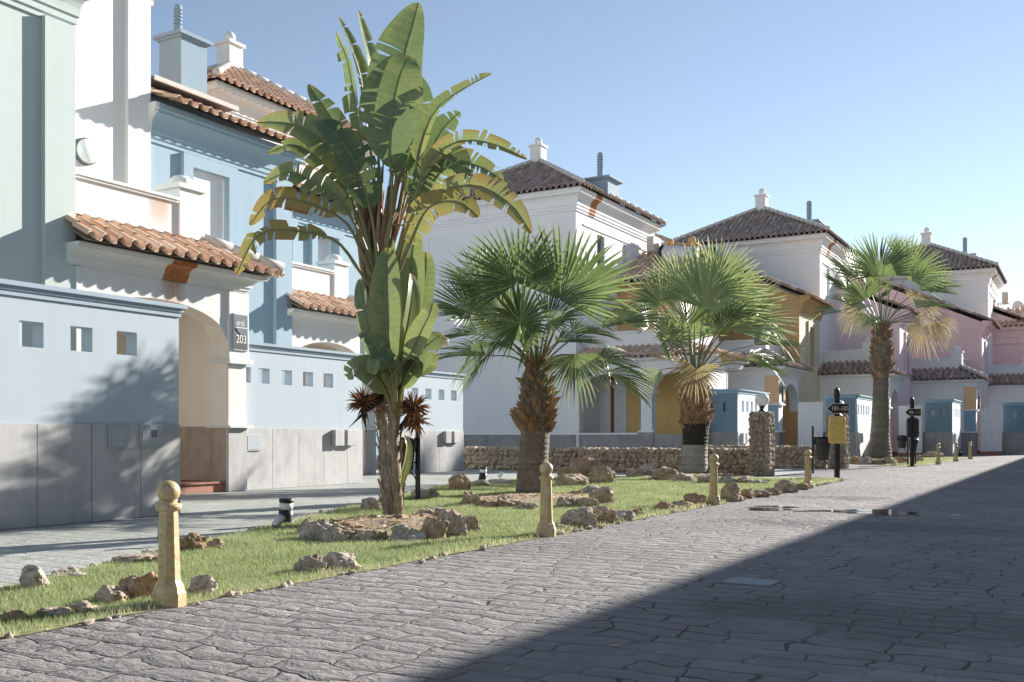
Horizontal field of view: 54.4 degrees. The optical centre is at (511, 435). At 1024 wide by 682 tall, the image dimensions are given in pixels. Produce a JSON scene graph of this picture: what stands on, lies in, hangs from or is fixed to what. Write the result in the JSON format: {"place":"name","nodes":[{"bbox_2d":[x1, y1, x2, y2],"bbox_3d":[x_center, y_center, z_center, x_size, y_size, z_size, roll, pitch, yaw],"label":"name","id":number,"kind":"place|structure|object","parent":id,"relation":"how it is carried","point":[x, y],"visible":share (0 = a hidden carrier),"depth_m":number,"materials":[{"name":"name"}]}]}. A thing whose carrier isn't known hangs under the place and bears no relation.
{"place":"outdoors","nodes":[
{"label":"outdoors","id":0,"kind":"place"},
{"bbox_2d":[0,0,284,494],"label":"terraced house","id":1,"kind":"structure","parent":0,"point":[109,221],"depth_m":18.22,"materials":[{"name":"white paint"}]},
{"bbox_2d":[76,138,97,165],"bbox_3d":[-8.480,-5.680,19.907,0.205,0.537,0.537,0,0,30],"label":"wall lamp","id":2,"kind":"object","parent":1,"relation":"attached to","point":[86,152],"visible":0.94,"depth_m":19.82,"materials":[{"name":"white glass"}]},
{"bbox_2d":[233,313,247,351],"bbox_3d":[-5.335,-2.025,19.587,0.052,0.730,0.390,0,0,30],"label":"house sign","id":3,"kind":"object","parent":1,"relation":"attached to","point":[240,332],"visible":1,"depth_m":19.56,"materials":[{"name":"metal"}]},
{"bbox_2d":[148,4,376,474],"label":"terraced house","id":4,"kind":"structure","parent":0,"point":[196,129],"depth_m":24.24,"materials":[{"name":"blue paint"}]},
{"bbox_2d":[194,169,225,240],"bbox_3d":[-6.982,-4.800,22.807,0.060,2.400,1.080,0,0,30],"label":"window","id":5,"kind":"structure","parent":4,"relation":"in","point":[221,181],"depth_m":22.97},
{"bbox_2d":[194,31,448,468],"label":"terraced house","id":6,"kind":"structure","parent":0,"point":[254,97],"depth_m":30.58,"materials":[{"name":"white paint"}]},
{"bbox_2d":[318,237,331,260],"bbox_3d":[-5.910,-4.850,30.663,0.060,2.500,1.000,0,0,30],"label":"window","id":7,"kind":"structure","parent":6,"relation":"in","point":[326,249],"depth_m":30.81,"materials":[{"name":"glass"}]},
{"bbox_2d":[0,475,839,638],"bbox_3d":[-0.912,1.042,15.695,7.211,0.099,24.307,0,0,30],"label":"lawn grass","id":8,"kind":"structure","parent":0,"point":[646,493],"depth_m":9.59,"materials":[{"name":"plant"}]},
{"bbox_2d":[0,609,27,622],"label":"rock","id":9,"kind":"object","parent":8,"relation":"on","point":[16,614],"visible":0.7,"depth_m":5.84,"materials":[{"name":"stone"}]},
{"bbox_2d":[19,563,49,589],"bbox_3d":[-3.409,1.004,7.102,0.232,0.192,0.175,0,0,12],"label":"rock","id":10,"kind":"object","parent":8,"relation":"on","point":[32,575],"visible":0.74,"depth_m":7.03,"materials":[{"name":"stone"}]},
{"bbox_2d":[36,606,76,616],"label":"rock","id":11,"kind":"object","parent":8,"relation":"on","point":[54,610],"visible":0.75,"depth_m":6.01,"materials":[{"name":"stone"}]},
{"bbox_2d":[68,600,99,611],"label":"rock","id":12,"kind":"object","parent":8,"relation":"on","point":[85,604],"visible":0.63,"depth_m":6.20,"materials":[{"name":"stone"}]},
{"bbox_2d":[93,585,129,603],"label":"rock","id":13,"kind":"object","parent":8,"relation":"on","point":[104,593],"visible":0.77,"depth_m":6.46,"materials":[{"name":"stone"}]},
{"bbox_2d":[112,553,157,564],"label":"rock","id":14,"kind":"object","parent":8,"relation":"on","point":[142,557],"visible":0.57,"depth_m":8.45,"materials":[{"name":"stone"}]},
{"bbox_2d":[118,571,157,599],"bbox_3d":[-2.486,1.006,6.702,0.307,0.189,0.208,0,0,-38],"label":"rock","id":15,"kind":"object","parent":8,"relation":"on","point":[137,585],"visible":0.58,"depth_m":6.62,"materials":[{"name":"stone"}]},
{"bbox_2d":[152,480,185,608],"bbox_3d":[-2.214,0.696,6.423,0.200,0.809,0.200,0,1,19],"label":"street bollard","id":16,"kind":"object","parent":8,"relation":"on","point":[169,590],"visible":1,"depth_m":6.37,"materials":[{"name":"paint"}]},
{"bbox_2d":[179,532,206,550],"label":"rock","id":17,"kind":"object","parent":8,"relation":"on","point":[191,540],"visible":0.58,"depth_m":9.31,"materials":[{"name":"stone"}]},
{"bbox_2d":[186,574,217,594],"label":"rock","id":18,"kind":"object","parent":8,"relation":"on","point":[207,583],"visible":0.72,"depth_m":6.87,"materials":[{"name":"stone"}]},
{"bbox_2d":[206,538,224,548],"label":"rock","id":19,"kind":"object","parent":8,"relation":"on","point":[217,542],"visible":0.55,"depth_m":9.56,"materials":[{"name":"stone"}]},
{"bbox_2d":[272,513,285,527],"bbox_3d":[-2.663,0.997,11.382,0.163,0.207,0.110,0,0,-43],"label":"ground spotlight","id":20,"kind":"object","parent":8,"relation":"on","point":[279,520],"visible":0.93,"depth_m":11.35,"materials":[{"name":"grey metal"}]},
{"bbox_2d":[278,497,294,523],"bbox_3d":[-2.778,0.939,12.235,0.250,0.335,0.250,5,4,30],"label":"path lamp","id":21,"kind":"object","parent":8,"relation":"on","point":[286,507],"visible":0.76,"depth_m":12.16,"materials":[{"name":"metal"}]},
{"bbox_2d":[293,554,326,572],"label":"rock","id":22,"kind":"object","parent":8,"relation":"on","point":[314,562],"visible":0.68,"depth_m":7.92,"materials":[{"name":"stone"}]},
{"bbox_2d":[299,519,331,540],"bbox_3d":[-1.990,0.986,10.382,0.444,0.228,0.302,0,0,30],"label":"rock","id":23,"kind":"object","parent":8,"relation":"on","point":[311,529],"visible":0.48,"depth_m":10.30,"materials":[{"name":"stone"}]},
{"bbox_2d":[317,524,356,543],"bbox_3d":[-1.777,1.007,10.182,0.397,0.186,0.347,0,0,30],"label":"rock","id":24,"kind":"object","parent":8,"relation":"on","point":[337,532],"visible":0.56,"depth_m":10.07,"materials":[{"name":"stone"}]},
{"bbox_2d":[322,551,361,570],"bbox_3d":[-1.399,1.022,8.135,0.334,0.156,0.240,0,0,-17],"label":"rock","id":25,"kind":"object","parent":8,"relation":"on","point":[343,559],"visible":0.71,"depth_m":8.06,"materials":[{"name":"stone"}]},
{"bbox_2d":[349,529,390,542],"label":"rock","id":26,"kind":"object","parent":8,"relation":"on","point":[367,535],"visible":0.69,"depth_m":10.06,"materials":[{"name":"stone"}]},
{"bbox_2d":[360,497,381,509],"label":"rock","id":27,"kind":"object","parent":8,"relation":"on","point":[370,502],"visible":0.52,"depth_m":14.32,"materials":[{"name":"stone"}]},
{"bbox_2d":[328,514,438,531],"bbox_3d":[-1.423,1.028,12.061,2.000,0.114,1.900,0,0,30],"label":"gravel bed","id":28,"kind":"object","parent":8,"relation":"on","point":[414,523],"visible":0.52,"depth_m":11.64,"materials":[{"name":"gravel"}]},
{"bbox_2d":[333,521,363,528],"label":"rock","id":29,"kind":"object","parent":28,"relation":"on","point":[350,524],"visible":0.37,"depth_m":11.31,"materials":[{"name":"stone"}]},
{"bbox_2d":[234,2,531,514],"bbox_3d":[-1.565,-2.202,12.551,3.572,6.650,1.312,0,0,-3],"label":"bird of paradise plant","id":30,"kind":"object","parent":28,"relation":"on","point":[405,133],"visible":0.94,"depth_m":12.27,"materials":[{"name":"green plant"}]},
{"bbox_2d":[343,233,445,514],"bbox_3d":[-1.452,-0.765,12.246,1.258,3.686,0.856,0,0,-6],"label":"bird of paradise shoot","id":31,"kind":"object","parent":28,"relation":"on","point":[397,317],"visible":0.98,"depth_m":12.14,"materials":[{"name":"green plant"}]},
{"bbox_2d":[390,524,425,543],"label":"rock","id":32,"kind":"object","parent":8,"relation":"on","point":[402,532],"visible":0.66,"depth_m":10.13,"materials":[{"name":"stone"}]},
{"bbox_2d":[399,423,419,498],"bbox_3d":[-1.761,0.430,16.513,0.396,1.340,0.398,0,0,30],"label":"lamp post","id":33,"kind":"object","parent":8,"relation":"on","point":[415,442],"visible":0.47,"depth_m":16.50,"materials":[{"name":"metal"}]},
{"bbox_2d":[0,476,843,638],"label":"edging gravel","id":34,"kind":"structure","parent":8,"relation":"on","point":[90,621],"depth_m":7.90,"materials":[{"name":"stone"}]},
{"bbox_2d":[411,488,438,496],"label":"rock","id":35,"kind":"object","parent":8,"relation":"on","point":[424,492],"visible":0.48,"depth_m":17.07,"materials":[{"name":"stone"}]},
{"bbox_2d":[415,507,442,516],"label":"rock","id":36,"kind":"object","parent":8,"relation":"on","point":[423,512],"visible":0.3,"depth_m":12.40,"materials":[{"name":"stone"}]},
{"bbox_2d":[420,516,448,540],"bbox_3d":[-0.805,0.972,10.367,0.319,0.257,0.241,0,0,30],"label":"rock","id":37,"kind":"object","parent":8,"relation":"on","point":[434,527],"visible":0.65,"depth_m":10.30,"materials":[{"name":"stone"}]},
{"bbox_2d":[432,509,461,519],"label":"rock","id":38,"kind":"object","parent":8,"relation":"on","point":[440,515],"visible":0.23,"depth_m":11.97,"materials":[{"name":"stone"}]},
{"bbox_2d":[445,507,468,537],"bbox_3d":[-0.597,0.929,10.618,0.265,0.342,0.217,0,0,3],"label":"rock","id":39,"kind":"object","parent":8,"relation":"on","point":[457,526],"visible":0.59,"depth_m":10.54,"materials":[{"name":"stone"}]},
{"bbox_2d":[448,473,470,490],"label":"rock","id":40,"kind":"object","parent":8,"relation":"on","point":[459,481],"visible":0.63,"depth_m":19.34,"materials":[{"name":"stone"}]},
{"bbox_2d":[459,491,480,504],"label":"rock","id":41,"kind":"object","parent":8,"relation":"on","point":[470,496],"visible":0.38,"depth_m":15.12,"materials":[{"name":"stone"}]},
{"bbox_2d":[465,515,481,531],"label":"rock","id":42,"kind":"object","parent":8,"relation":"on","point":[471,522],"visible":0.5,"depth_m":11.14,"materials":[{"name":"stone"}]},
{"bbox_2d":[475,500,497,507],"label":"rock","id":43,"kind":"object","parent":8,"relation":"on","point":[487,503],"visible":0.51,"depth_m":14.71,"materials":[{"name":"stone"}]},
{"bbox_2d":[497,495,522,507],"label":"rock","id":44,"kind":"object","parent":8,"relation":"on","point":[505,501],"visible":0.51,"depth_m":14.71,"materials":[{"name":"stone"}]},
{"bbox_2d":[515,502,537,510],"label":"rock","id":45,"kind":"object","parent":8,"relation":"on","point":[527,505],"visible":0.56,"depth_m":14.33,"materials":[{"name":"stone"}]},
{"bbox_2d":[480,492,588,502],"bbox_3d":[0.463,1.045,16.886,2.500,0.080,2.500,0,0,30],"label":"gravel bed","id":46,"kind":"object","parent":8,"relation":"on","point":[533,498],"visible":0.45,"depth_m":16.71,"materials":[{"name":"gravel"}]},
{"bbox_2d":[537,462,555,536],"bbox_3d":[0.373,0.696,10.847,0.200,0.809,0.200,0,0,13],"label":"street bollard","id":47,"kind":"object","parent":8,"relation":"on","point":[546,527],"visible":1,"depth_m":10.79,"materials":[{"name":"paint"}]},
{"bbox_2d":[432,218,673,492],"bbox_3d":[0.690,-1.449,18.329,4.676,5.098,2.803,0,0,8],"label":"fan palm","id":48,"kind":"object","parent":8,"relation":"on","point":[489,304],"visible":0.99,"depth_m":18.09,"materials":[{"name":"green plant"}]},
{"bbox_2d":[555,497,578,507],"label":"rock","id":49,"kind":"object","parent":8,"relation":"on","point":[570,502],"visible":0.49,"depth_m":14.73,"materials":[{"name":"stone"}]},
{"bbox_2d":[555,474,588,486],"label":"rock","id":50,"kind":"object","parent":8,"relation":"on","point":[571,479],"visible":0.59,"depth_m":20.81,"materials":[{"name":"stone"}]},
{"bbox_2d":[560,507,597,527],"bbox_3d":[0.786,0.977,11.901,0.428,0.246,0.308,0,0,-18],"label":"rock","id":51,"kind":"object","parent":8,"relation":"on","point":[584,516],"visible":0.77,"depth_m":11.81,"materials":[{"name":"stone"}]},
{"bbox_2d":[569,456,599,477],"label":"rock","id":52,"kind":"object","parent":8,"relation":"on","point":[583,465],"visible":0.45,"depth_m":25.07,"materials":[{"name":"stone"}]},
{"bbox_2d":[577,497,598,506],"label":"rock","id":53,"kind":"object","parent":8,"relation":"on","point":[584,502],"visible":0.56,"depth_m":14.73,"materials":[{"name":"stone"}]},
{"bbox_2d":[588,465,615,483],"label":"rock","id":54,"kind":"object","parent":8,"relation":"on","point":[602,474],"visible":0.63,"depth_m":22.00,"materials":[{"name":"stone"}]},
{"bbox_2d":[589,486,614,503],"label":"rock","id":55,"kind":"object","parent":8,"relation":"on","point":[604,494],"visible":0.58,"depth_m":15.40,"materials":[{"name":"stone"}]},
{"bbox_2d":[591,505,617,522],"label":"rock","id":56,"kind":"object","parent":8,"relation":"on","point":[602,513],"visible":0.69,"depth_m":12.32,"materials":[{"name":"stone"}]},
{"bbox_2d":[616,510,634,520],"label":"rock","id":57,"kind":"object","parent":8,"relation":"on","point":[628,514],"visible":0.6,"depth_m":12.83,"materials":[{"name":"stone"}]},
{"bbox_2d":[651,466,678,480],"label":"rock","id":58,"kind":"object","parent":8,"relation":"on","point":[664,473],"visible":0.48,"depth_m":23.59,"materials":[{"name":"stone"}]},
{"bbox_2d":[654,501,675,510],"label":"rock","id":59,"kind":"object","parent":8,"relation":"on","point":[664,505],"visible":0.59,"depth_m":14.33,"materials":[{"name":"stone"}]},
{"bbox_2d":[671,500,693,508],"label":"rock","id":60,"kind":"object","parent":8,"relation":"on","point":[683,503],"visible":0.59,"depth_m":14.86,"materials":[{"name":"stone"}]},
{"bbox_2d":[673,473,695,481],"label":"rock","id":61,"kind":"object","parent":8,"relation":"on","point":[685,477],"visible":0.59,"depth_m":22.61,"materials":[{"name":"stone"}]},
{"bbox_2d":[683,493,706,504],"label":"rock","id":62,"kind":"object","parent":8,"relation":"on","point":[693,498],"visible":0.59,"depth_m":15.46,"materials":[{"name":"stone"}]},
{"bbox_2d":[707,454,719,504],"bbox_3d":[3.189,0.696,15.735,0.200,0.809,0.200,1,0,16],"label":"street bollard","id":63,"kind":"object","parent":8,"relation":"on","point":[713,495],"visible":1,"depth_m":15.68,"materials":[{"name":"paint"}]},
{"bbox_2d":[720,482,743,501],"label":"rock","id":64,"kind":"object","parent":8,"relation":"on","point":[730,491],"visible":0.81,"depth_m":16.53,"materials":[{"name":"stone"}]},
{"bbox_2d":[741,488,753,498],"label":"rock","id":65,"kind":"object","parent":8,"relation":"on","point":[748,493],"visible":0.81,"depth_m":17.23,"materials":[{"name":"stone"}]},
{"bbox_2d":[753,489,771,496],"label":"rock","id":66,"kind":"object","parent":8,"relation":"on","point":[760,493],"visible":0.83,"depth_m":17.65,"materials":[{"name":"stone"}]},
{"bbox_2d":[774,478,798,492],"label":"rock","id":67,"kind":"object","parent":8,"relation":"on","point":[786,485],"visible":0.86,"depth_m":19.07,"materials":[{"name":"stone"}]},
{"bbox_2d":[0,455,897,639],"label":"paving","id":68,"kind":"structure","parent":0,"point":[48,549],"depth_m":12.33,"materials":[{"name":"concrete"}]},
{"bbox_2d":[0,278,187,529],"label":"garden wall","id":69,"kind":"structure","parent":68,"relation":"on","point":[90,431],"depth_m":12.61,"materials":[{"name":"paint"}]},
{"bbox_2d":[246,341,362,489],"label":"garden wall","id":70,"kind":"structure","parent":68,"relation":"on","point":[299,434],"depth_m":21.33,"materials":[{"name":"paint"}]},
{"bbox_2d":[399,371,465,473],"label":"garden wall","id":71,"kind":"structure","parent":68,"relation":"on","point":[442,446],"depth_m":29.88,"materials":[{"name":"paint"}]},
{"bbox_2d":[402,137,749,448],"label":"terraced house","id":72,"kind":"structure","parent":68,"relation":"on","point":[547,193],"depth_m":44.64,"materials":[{"name":"white paint"}]},
{"bbox_2d":[642,236,660,253],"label":"air conditioner","id":73,"kind":"object","parent":72,"relation":"attached to","point":[653,243],"visible":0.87,"depth_m":48.90,"materials":[{"name":"metal"}]},
{"bbox_2d":[658,245,698,260],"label":"solar water tank","id":74,"kind":"object","parent":72,"relation":"on","point":[665,249],"visible":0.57,"depth_m":47.17,"materials":[{"name":"metal"}]},
{"bbox_2d":[464,446,750,474],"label":"rubble wall","id":75,"kind":"structure","parent":68,"relation":"on","point":[730,460],"depth_m":29.84,"materials":[{"name":"stone"}]},
{"bbox_2d":[626,468,641,475],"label":"rock","id":76,"kind":"object","parent":68,"relation":"on","point":[634,472],"visible":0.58,"depth_m":25.86,"materials":[{"name":"stone"}]},
{"bbox_2d":[640,462,657,476],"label":"rock","id":77,"kind":"object","parent":68,"relation":"on","point":[646,469],"visible":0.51,"depth_m":26.25,"materials":[{"name":"stone"}]},
{"bbox_2d":[678,472,753,476],"bbox_3d":[4.895,1.049,26.735,3.200,0.073,2.200,0,0,30],"label":"gravel bed","id":78,"kind":"object","parent":68,"relation":"on","point":[692,474],"visible":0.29,"depth_m":26.10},
{"bbox_2d":[624,238,806,473],"bbox_3d":[5.594,-2.206,26.688,4.998,6.612,3.201,0,0,-13],"label":"fan palm","id":79,"kind":"object","parent":78,"relation":"on","point":[732,299],"visible":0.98,"depth_m":26.90,"materials":[{"name":"green plant"}]},
{"bbox_2d":[708,389,769,445],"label":"garden wall","id":80,"kind":"structure","parent":68,"relation":"on","point":[733,408],"depth_m":40.02,"materials":[{"name":"blue paint"}]},
{"bbox_2d":[654,188,857,446],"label":"terraced house","id":81,"kind":"structure","parent":68,"relation":"on","point":[788,251],"depth_m":52.72,"materials":[{"name":"paint"}]},
{"bbox_2d":[712,247,749,273],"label":"solar water tank","id":82,"kind":"object","parent":81,"relation":"on","point":[746,251],"visible":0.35,"depth_m":52.49,"materials":[{"name":"metal"}]},
{"bbox_2d":[708,445,827,467],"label":"rubble wall","id":83,"kind":"structure","parent":68,"relation":"on","point":[787,456],"depth_m":33.80,"materials":[{"name":"stone"}]},
{"bbox_2d":[826,400,849,468],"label":"gate pier","id":84,"kind":"structure","parent":68,"relation":"on","point":[844,455],"depth_m":32.85,"materials":[{"name":"stone"}]},
{"bbox_2d":[826,394,872,458],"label":"garden wall","id":85,"kind":"structure","parent":68,"relation":"on","point":[860,411],"depth_m":45.57,"materials":[{"name":"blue paint"}]},
{"bbox_2d":[817,279,925,455],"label":"terraced house","id":86,"kind":"structure","parent":68,"relation":"on","point":[844,368],"depth_m":54.28,"materials":[{"name":"paint"}]},
{"bbox_2d":[487,479,512,483],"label":"rock","id":87,"kind":"object","parent":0,"point":[506,481],"visible":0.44,"depth_m":21.73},
{"bbox_2d":[0,453,1023,681],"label":"road","id":88,"kind":"structure","parent":0,"point":[882,598],"depth_m":6.21,"materials":[{"name":"stone"}]},
{"bbox_2d":[0,476,1021,681],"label":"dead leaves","id":89,"kind":"object","parent":88,"relation":"on","point":[511,577],"visible":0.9,"depth_m":7.62,"materials":[{"name":"plant"}]},
{"bbox_2d":[719,577,781,586],"bbox_3d":[1.791,1.096,7.461,0.380,0.008,0.340,0,0,30],"label":"manhole cover","id":90,"kind":"object","parent":88,"relation":"on","point":[752,581],"visible":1,"depth_m":7.43,"materials":[{"name":"grey metal"}]},
{"bbox_2d":[803,449,812,488],"bbox_3d":[6.125,0.696,20.609,0.200,0.809,0.200,0,0,7],"label":"street bollard","id":91,"kind":"object","parent":88,"relation":"on","point":[807,473],"visible":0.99,"depth_m":20.55,"materials":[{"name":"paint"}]},
{"bbox_2d":[737,506,954,517],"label":"puddle","id":92,"kind":"object","parent":88,"relation":"on","point":[879,511],"visible":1,"depth_m":14.48,"materials":[{"name":"black liquid"}]},
{"bbox_2d":[980,408,1001,454],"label":"garden gate","id":93,"kind":"structure","parent":88,"relation":"on","point":[991,429],"depth_m":56.01,"materials":[{"name":"metal"}]},
{"bbox_2d":[988,305,1023,452],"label":"terraced house","id":94,"kind":"structure","parent":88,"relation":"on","point":[1006,372],"depth_m":65.85,"materials":[{"name":"pink paint"}]},
{"bbox_2d":[997,292,1008,306],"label":"air conditioner","id":95,"kind":"object","parent":94,"relation":"attached to","point":[1005,298],"visible":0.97,"depth_m":68.28,"materials":[{"name":"metal"}]},
{"bbox_2d":[1003,402,1023,454],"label":"garden wall","id":96,"kind":"structure","parent":88,"relation":"on","point":[1013,428],"depth_m":56.00,"materials":[{"name":"paint"}]},
{"bbox_2d":[151,0,1023,311],"label":"sky","id":97,"kind":"structure","parent":0,"point":[902,117],"materials":[{"name":"blue"}]},
{"bbox_2d":[748,393,775,475],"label":"gate pier","id":98,"kind":"structure","parent":0,"point":[761,440],"depth_m":26.91,"materials":[{"name":"stone"}]},
{"bbox_2d":[798,402,822,445],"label":"garden gate","id":99,"kind":"structure","parent":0,"point":[810,414],"depth_m":45.52,"materials":[{"name":"metal"}]},
{"bbox_2d":[779,454,979,479],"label":"road edge","id":100,"kind":"object","parent":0,"point":[854,471],"visible":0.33,"depth_m":30.18,"materials":[{"name":"concrete"}]},
{"bbox_2d":[811,426,831,472],"bbox_3d":[8.953,0.420,28.612,0.544,1.360,0.531,0,0,-36],"label":"litter bin","id":101,"kind":"object","parent":100,"relation":"on","point":[823,445],"visible":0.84,"depth_m":28.48,"materials":[{"name":"metal"}]},
{"bbox_2d":[826,388,848,478],"bbox_3d":[8.177,-0.048,25.024,0.572,2.295,0.320,0,0,0],"label":"signpost","id":102,"kind":"object","parent":100,"relation":"on","point":[837,436],"visible":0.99,"depth_m":24.97,"materials":[{"name":"metal"}]},
{"bbox_2d":[858,456,873,464],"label":"rock","id":103,"kind":"object","parent":100,"relation":"on","point":[866,460],"visible":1,"depth_m":37.31,"materials":[{"name":"stone"}]},
{"bbox_2d":[905,397,920,466],"bbox_3d":[14.009,-0.113,34.872,0.572,2.425,0.240,0,0,0],"label":"signpost","id":104,"kind":"object","parent":100,"relation":"on","point":[912,427],"visible":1,"depth_m":34.82,"materials":[{"name":"metal"}]},
{"bbox_2d":[849,227,1007,454],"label":"terraced house","id":105,"kind":"structure","parent":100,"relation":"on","point":[960,371],"depth_m":60.66,"materials":[{"name":"pink paint"}]},
{"bbox_2d":[925,399,961,456],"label":"garden wall","id":106,"kind":"structure","parent":100,"relation":"on","point":[942,422],"depth_m":51.24,"materials":[{"name":"paint"}]},
{"bbox_2d":[898,405,922,456],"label":"garden gate","id":107,"kind":"structure","parent":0,"point":[903,416],"depth_m":51.14,"materials":[{"name":"metal"}]},
{"bbox_2d":[871,456,965,466],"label":"island grass","id":108,"kind":"structure","parent":0,"point":[932,460],"depth_m":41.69,"materials":[{"name":"plant"}]},
{"bbox_2d":[808,230,969,458],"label":"fan palm","id":109,"kind":"object","parent":108,"relation":"on","point":[882,349],"visible":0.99,"depth_m":45.68,"materials":[{"name":"green plant"}]},
{"bbox_2d":[896,435,908,464],"bbox_3d":[14.326,0.465,36.500,0.424,1.270,0.401,0,0,30],"label":"litter bin","id":110,"kind":"object","parent":108,"relation":"on","point":[902,440],"visible":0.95,"depth_m":36.42,"materials":[{"name":"metal"}]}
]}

